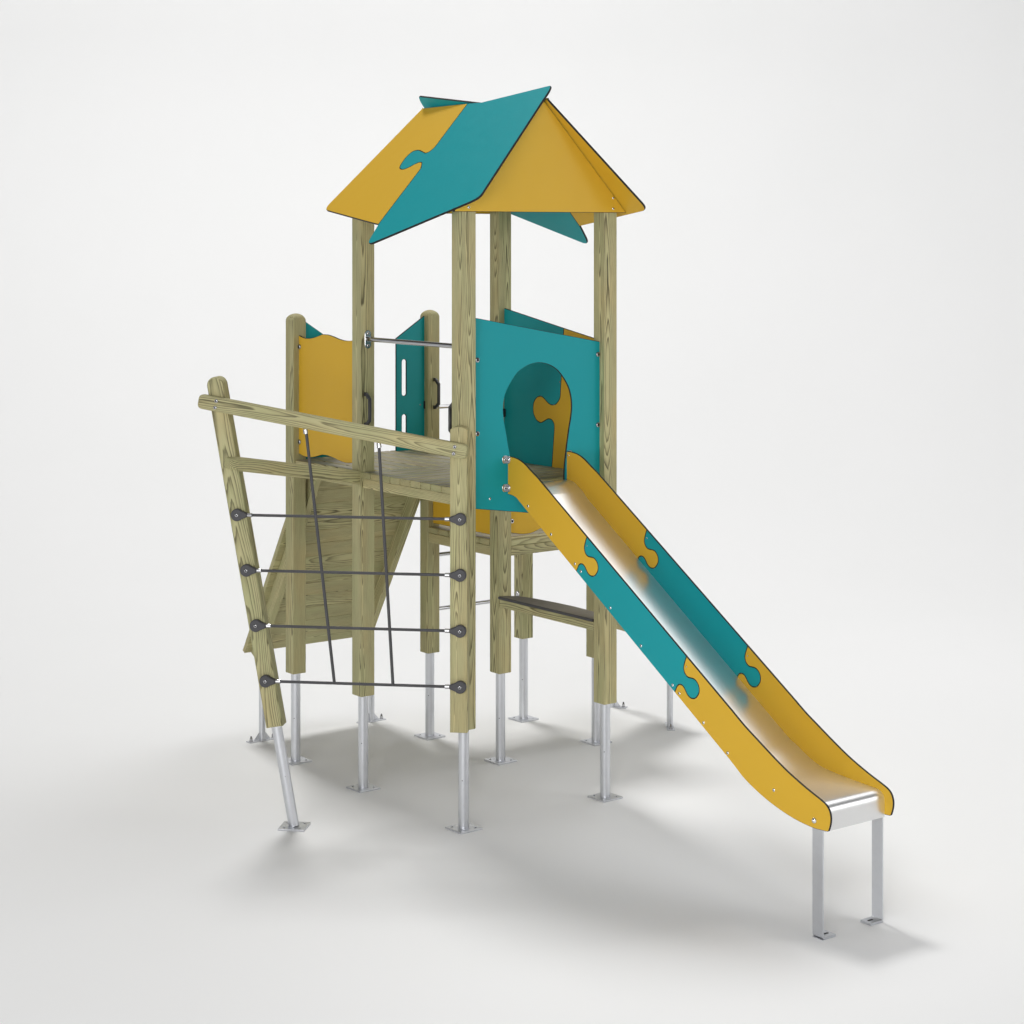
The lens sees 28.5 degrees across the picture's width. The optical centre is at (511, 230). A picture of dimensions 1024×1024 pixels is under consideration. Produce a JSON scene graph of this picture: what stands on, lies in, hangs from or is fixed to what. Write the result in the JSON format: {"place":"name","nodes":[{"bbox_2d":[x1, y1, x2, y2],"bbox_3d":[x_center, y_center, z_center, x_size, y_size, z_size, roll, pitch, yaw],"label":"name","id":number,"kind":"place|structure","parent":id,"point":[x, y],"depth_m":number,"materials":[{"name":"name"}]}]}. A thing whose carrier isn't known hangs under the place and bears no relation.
{"place":"outdoors","nodes":[
{"label":"outdoors","id":0,"kind":"place"},
{"bbox_2d":[0,0,1023,1023],"bbox_3d":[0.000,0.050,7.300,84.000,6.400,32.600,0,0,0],"label":"ground","id":1,"kind":"structure","parent":0,"point":[822,366],"depth_m":20.02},
{"bbox_2d":[198,86,894,939],"bbox_3d":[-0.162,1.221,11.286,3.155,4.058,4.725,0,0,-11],"label":"play tower","id":2,"kind":"structure","parent":0,"point":[520,466],"depth_m":11.32,"materials":[{"name":"yellow wood"}]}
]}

